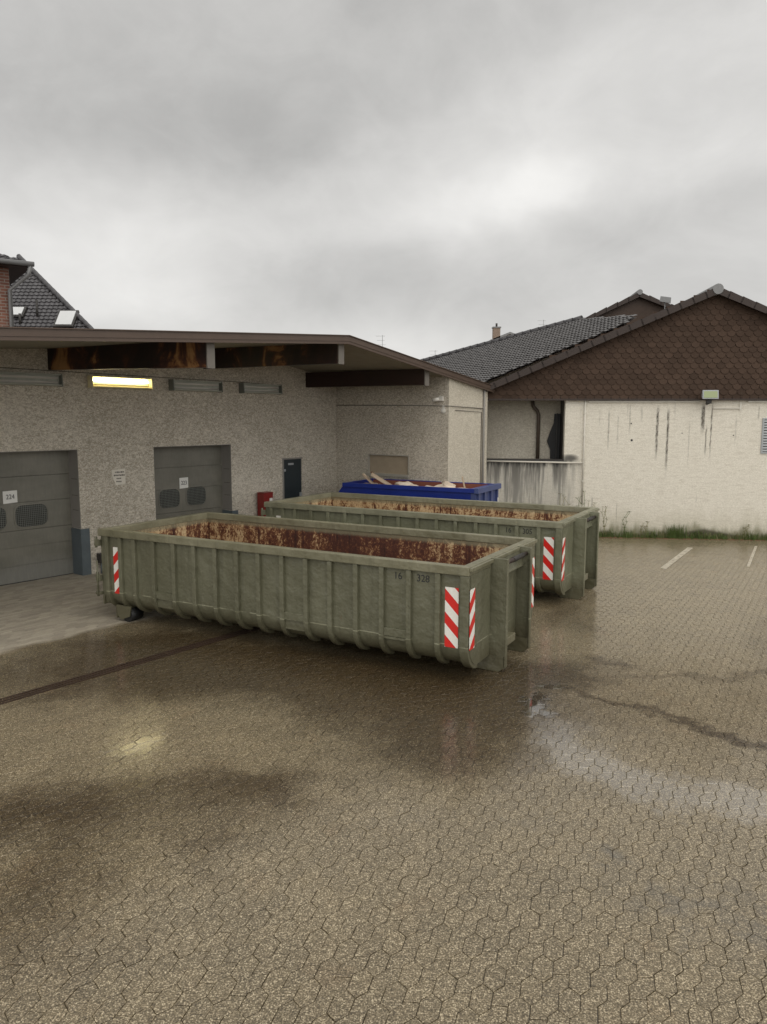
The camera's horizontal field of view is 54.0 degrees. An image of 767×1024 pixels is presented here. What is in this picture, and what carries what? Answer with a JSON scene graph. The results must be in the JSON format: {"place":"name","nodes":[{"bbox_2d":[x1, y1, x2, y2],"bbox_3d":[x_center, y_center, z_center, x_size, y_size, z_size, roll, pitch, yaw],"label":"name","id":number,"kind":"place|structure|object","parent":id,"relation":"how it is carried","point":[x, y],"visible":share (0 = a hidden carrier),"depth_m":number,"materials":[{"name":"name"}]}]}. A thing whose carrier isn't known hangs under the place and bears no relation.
{"place":"outdoors","nodes":[
{"label":"outdoors","id":0,"kind":"place"},
{"bbox_2d":[0,537,766,1023],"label":"paving stones","id":1,"kind":"object","parent":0,"point":[260,759],"visible":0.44,"depth_m":6.08,"materials":[{"name":"beige stone"}]},
{"bbox_2d":[0,627,259,704],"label":"drain channel","id":2,"kind":"object","parent":1,"relation":"on","point":[97,673],"visible":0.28,"depth_m":9.64,"materials":[{"name":"metal"}]},
{"bbox_2d":[0,326,494,585],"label":"depot building","id":3,"kind":"structure","parent":1,"relation":"on","point":[337,413],"depth_m":16.59,"materials":[{"name":"paint"}]},
{"bbox_2d":[3,490,17,503],"bbox_3d":[-7.098,-0.283,14.323,0.012,0.244,0.270,6,9,38],"label":"paper sign","id":4,"kind":"object","parent":3,"relation":"attached to","point":[9,496],"visible":1,"depth_m":14.32,"materials":[{"name":"white paper"}]},
{"bbox_2d":[0,371,63,386],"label":"wall lamp","id":5,"kind":"object","parent":3,"relation":"attached to","point":[25,378],"visible":1,"depth_m":14.02,"materials":[{"name":"metal"}]},
{"bbox_2d":[0,450,73,585],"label":"sectional door","id":6,"kind":"structure","parent":3,"relation":"in","point":[36,537],"depth_m":14.75,"materials":[{"name":"paint"}]},
{"bbox_2d":[97,553,101,572],"bbox_3d":[-5.753,1.046,15.519,0.130,0.420,0.253,6,9,38],"label":"wall bracket","id":7,"kind":"object","parent":3,"relation":"attached to","point":[99,557],"depth_m":15.40,"materials":[{"name":"metal"}]},
{"bbox_2d":[111,468,125,484],"bbox_3d":[-5.525,-0.731,15.713,0.008,0.340,0.320,6,9,38],"label":"wall notice","id":8,"kind":"object","parent":3,"relation":"attached to","point":[118,475],"depth_m":15.72,"materials":[{"name":"paper"}]},
{"bbox_2d":[87,375,152,389],"bbox_3d":[-5.393,-2.657,15.500,0.180,0.245,1.400,6,9,38],"label":"wall lamp","id":9,"kind":"object","parent":3,"relation":"attached to","point":[118,382],"visible":1,"depth_m":15.46,"materials":[{"name":"beige plastic"}]},
{"bbox_2d":[179,477,187,488],"bbox_3d":[-4.622,-0.672,17.447,0.012,0.254,0.240,6,9,38],"label":"paper sign","id":10,"kind":"object","parent":3,"relation":"attached to","point":[183,482],"visible":1,"depth_m":17.44,"materials":[{"name":"white paper"}]},
{"bbox_2d":[154,445,222,519],"bbox_3d":[-4.619,-0.277,17.561,0.085,2.555,2.160,6,9,38],"label":"sectional door","id":11,"kind":"structure","parent":3,"relation":"in","point":[202,466],"depth_m":17.55,"materials":[{"name":"paint"}]},
{"bbox_2d":[168,379,222,391],"bbox_3d":[-4.216,-2.840,16.986,0.180,0.245,1.370,6,9,38],"label":"wall lamp","id":12,"kind":"object","parent":3,"relation":"attached to","point":[188,385],"visible":1,"depth_m":16.94,"materials":[{"name":"metal"}]},
{"bbox_2d":[239,383,282,394],"bbox_3d":[-3.004,-3.028,18.515,0.180,0.245,1.270,6,9,38],"label":"wall lamp","id":13,"kind":"object","parent":3,"relation":"attached to","point":[259,388],"visible":1,"depth_m":18.48,"materials":[{"name":"metal"}]},
{"bbox_2d":[284,459,301,498],"bbox_3d":[-2.399,-0.336,19.839,0.090,2.108,0.670,6,9,38],"label":"steel door","id":14,"kind":"structure","parent":3,"relation":"in","point":[292,467],"depth_m":19.77,"materials":[{"name":"metal"}]},
{"bbox_2d":[366,454,409,477],"bbox_3d":[0.130,-1.232,19.949,1.430,0.569,0.160,6,9,38],"label":"shutter window","id":15,"kind":"structure","parent":3,"relation":"in","point":[379,464],"depth_m":19.96,"materials":[{"name":"metal"}]},
{"bbox_2d":[432,396,443,401],"bbox_3d":[1.346,-2.794,18.649,0.287,0.144,0.132,-1,7,-6],"label":"security camera","id":16,"kind":"object","parent":3,"relation":"attached to","point":[440,398],"visible":1,"depth_m":18.62,"materials":[{"name":"white plastic"}]},
{"bbox_2d":[441,405,445,413],"bbox_3d":[1.470,-2.540,18.652,0.140,0.210,0.072,6,9,38],"label":"wall sensor","id":17,"kind":"object","parent":3,"relation":"attached to","point":[443,410],"depth_m":18.65,"materials":[{"name":"white plastic"}]},
{"bbox_2d":[257,491,272,515],"bbox_3d":[-2.944,0.172,18.842,0.268,1.345,0.336,6,9,38],"label":"red cabinet","id":18,"kind":"object","parent":1,"relation":"on","point":[264,496],"visible":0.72,"depth_m":18.68,"materials":[{"name":"metal"}]},
{"bbox_2d":[94,512,536,671],"bbox_3d":[-1.088,1.048,11.403,6.550,1.453,2.532,4,8,29],"label":"rolloff container","id":19,"kind":"object","parent":1,"relation":"on","point":[464,599],"visible":1,"depth_m":10.32,"materials":[{"name":"green metal"}]},
{"bbox_2d":[101,536,106,603],"bbox_3d":[-4.170,0.852,12.434,0.073,1.095,1.180,4,8,29],"label":"rear door","id":20,"kind":"structure","parent":19,"relation":"in","point":[104,597],"depth_m":11.92,"materials":[{"name":"green paint"}]},
{"bbox_2d":[339,478,500,501],"bbox_3d":[0.430,-0.006,18.760,4.660,1.492,1.590,4,8,27],"label":"waste skip","id":21,"kind":"object","parent":1,"relation":"on","point":[481,491],"visible":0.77,"depth_m":17.91,"materials":[{"name":"metal"}]},
{"bbox_3d":[0.848,-0.504,18.479,3.240,0.345,1.370,4,8,27],"label":"rubble fill","id":22,"kind":"object","parent":21,"relation":"in","visible":0},
{"bbox_2d":[362,473,374,483],"bbox_3d":[-0.341,-0.784,18.893,0.500,0.050,0.080,44,21,3],"label":"board","id":23,"kind":"object","parent":22,"relation":"on","point":[367,478],"visible":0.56,"depth_m":18.86,"materials":[{"name":"brown wood"}]},
{"bbox_2d":[371,473,391,484],"bbox_3d":[-0.041,-0.792,18.882,0.620,0.030,0.300,31,14,-5],"label":"board","id":24,"kind":"object","parent":22,"relation":"on","point":[380,479],"visible":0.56,"depth_m":18.83,"materials":[{"name":"brown wood"}]},
{"bbox_2d":[395,481,412,485],"bbox_3d":[0.529,-0.649,18.657,0.539,0.217,0.413,4,8,27],"label":"rubble lump","id":25,"kind":"object","parent":22,"relation":"on","point":[408,483],"visible":0.47,"depth_m":18.54,"materials":[{"name":"white concrete"}]},
{"bbox_2d":[436,484,455,487],"bbox_3d":[1.488,-0.605,18.226,0.569,0.188,0.440,4,8,27],"label":"rubble lump","id":26,"kind":"object","parent":22,"relation":"on","point":[441,485],"visible":0.43,"depth_m":18.07,"materials":[{"name":"white concrete"}]},
{"bbox_2d":[442,480,455,485],"bbox_3d":[1.578,-0.662,18.105,0.300,0.100,0.100,22,8,-20],"label":"board","id":27,"kind":"object","parent":22,"relation":"on","point":[445,482],"visible":0.8,"depth_m":18.05,"materials":[{"name":"beige wood"}]},
{"bbox_2d":[261,492,599,598],"bbox_3d":[0.909,0.576,15.220,6.550,1.453,2.532,4,8,29],"label":"rolloff container","id":28,"kind":"object","parent":1,"relation":"on","point":[566,553],"visible":0.38,"depth_m":14.11,"materials":[{"name":"metal"}]},
{"bbox_2d":[601,506,607,534],"bbox_3d":[5.933,0.262,20.241,0.237,0.856,0.081,2,7,15],"label":"tall weed","id":29,"kind":"object","parent":1,"relation":"on","point":[603,520],"visible":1,"depth_m":20.22,"materials":[{"name":"green plant"}]},
{"bbox_2d":[661,547,691,568],"bbox_3d":[6.793,1.045,17.391,0.130,0.001,3.113,5,8,32],"label":"parking line","id":30,"kind":"object","parent":1,"relation":"on","point":[675,558],"visible":1,"depth_m":17.24,"materials":[{"name":"paint"}]},
{"bbox_2d":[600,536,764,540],"bbox_3d":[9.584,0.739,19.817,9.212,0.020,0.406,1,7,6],"label":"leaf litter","id":31,"kind":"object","parent":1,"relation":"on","point":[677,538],"visible":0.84,"depth_m":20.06,"materials":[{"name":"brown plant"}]},
{"bbox_2d":[599,524,766,540],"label":"wall grass","id":32,"kind":"structure","parent":1,"relation":"on","point":[672,534],"depth_m":20.07,"materials":[{"name":"green plant"}]},
{"bbox_2d":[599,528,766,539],"bbox_3d":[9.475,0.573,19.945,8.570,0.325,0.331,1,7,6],"label":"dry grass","id":33,"kind":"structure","parent":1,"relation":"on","point":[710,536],"depth_m":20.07,"materials":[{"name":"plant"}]},
{"bbox_2d":[747,546,756,566],"bbox_3d":[8.638,1.018,17.639,0.060,0.001,3.044,4,8,29],"label":"parking line","id":34,"kind":"object","parent":1,"relation":"on","point":[751,557],"visible":1,"depth_m":17.51,"materials":[{"name":"paint"}]},
{"bbox_2d":[0,0,766,358],"label":"sky","id":35,"kind":"structure","parent":0,"point":[424,176],"materials":[{"name":"grey"}]},
{"bbox_2d":[2,524,766,1023],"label":"paving joints","id":36,"kind":"object","parent":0,"point":[558,856],"depth_m":5.38,"materials":[{"name":"grey"}]},
{"bbox_2d":[486,283,766,538],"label":"warehouse","id":37,"kind":"structure","parent":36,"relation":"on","point":[618,423],"depth_m":19.90,"materials":[{"name":"white paint"}]},
{"bbox_2d":[580,289,672,338],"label":"gable hall","id":38,"kind":"structure","parent":37,"relation":"on","point":[639,303],"depth_m":22.25,"materials":[{"name":"tile"}]},
{"bbox_2d":[660,296,670,308],"bbox_3d":[7.852,-5.703,21.013,0.294,0.630,0.098,4,8,28],"label":"roof floodlight","id":39,"kind":"object","parent":37,"relation":"on","point":[665,299],"visible":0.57,"depth_m":20.96,"materials":[{"name":"metal"}]},
{"bbox_2d":[702,390,718,404],"bbox_3d":[8.384,-2.948,19.413,0.397,0.378,0.328,1,7,6],"label":"floodlight","id":40,"kind":"object","parent":37,"relation":"attached to","point":[709,395],"visible":1,"depth_m":19.27,"materials":[{"name":"metal"}]},
{"bbox_2d":[491,323,513,339],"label":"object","id":41,"kind":"structure","parent":0,"point":[496,332],"depth_m":43.86,"materials":[{"name":"brick"}]},
{"label":"ground","id":42,"kind":"structure","parent":0,"visible":0},
{"bbox_2d":[0,254,34,326],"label":"brick house","id":43,"kind":"structure","parent":42,"relation":"on","point":[12,269],"depth_m":21.30,"materials":[{"name":"brick"}]},
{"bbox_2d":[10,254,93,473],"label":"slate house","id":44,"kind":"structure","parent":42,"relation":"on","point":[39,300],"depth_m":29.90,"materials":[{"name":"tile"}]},
{"bbox_2d":[420,314,635,383],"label":"tiled wing","id":45,"kind":"structure","parent":42,"relation":"on","point":[489,361],"depth_m":21.90,"materials":[{"name":"grey tile"}]}
]}

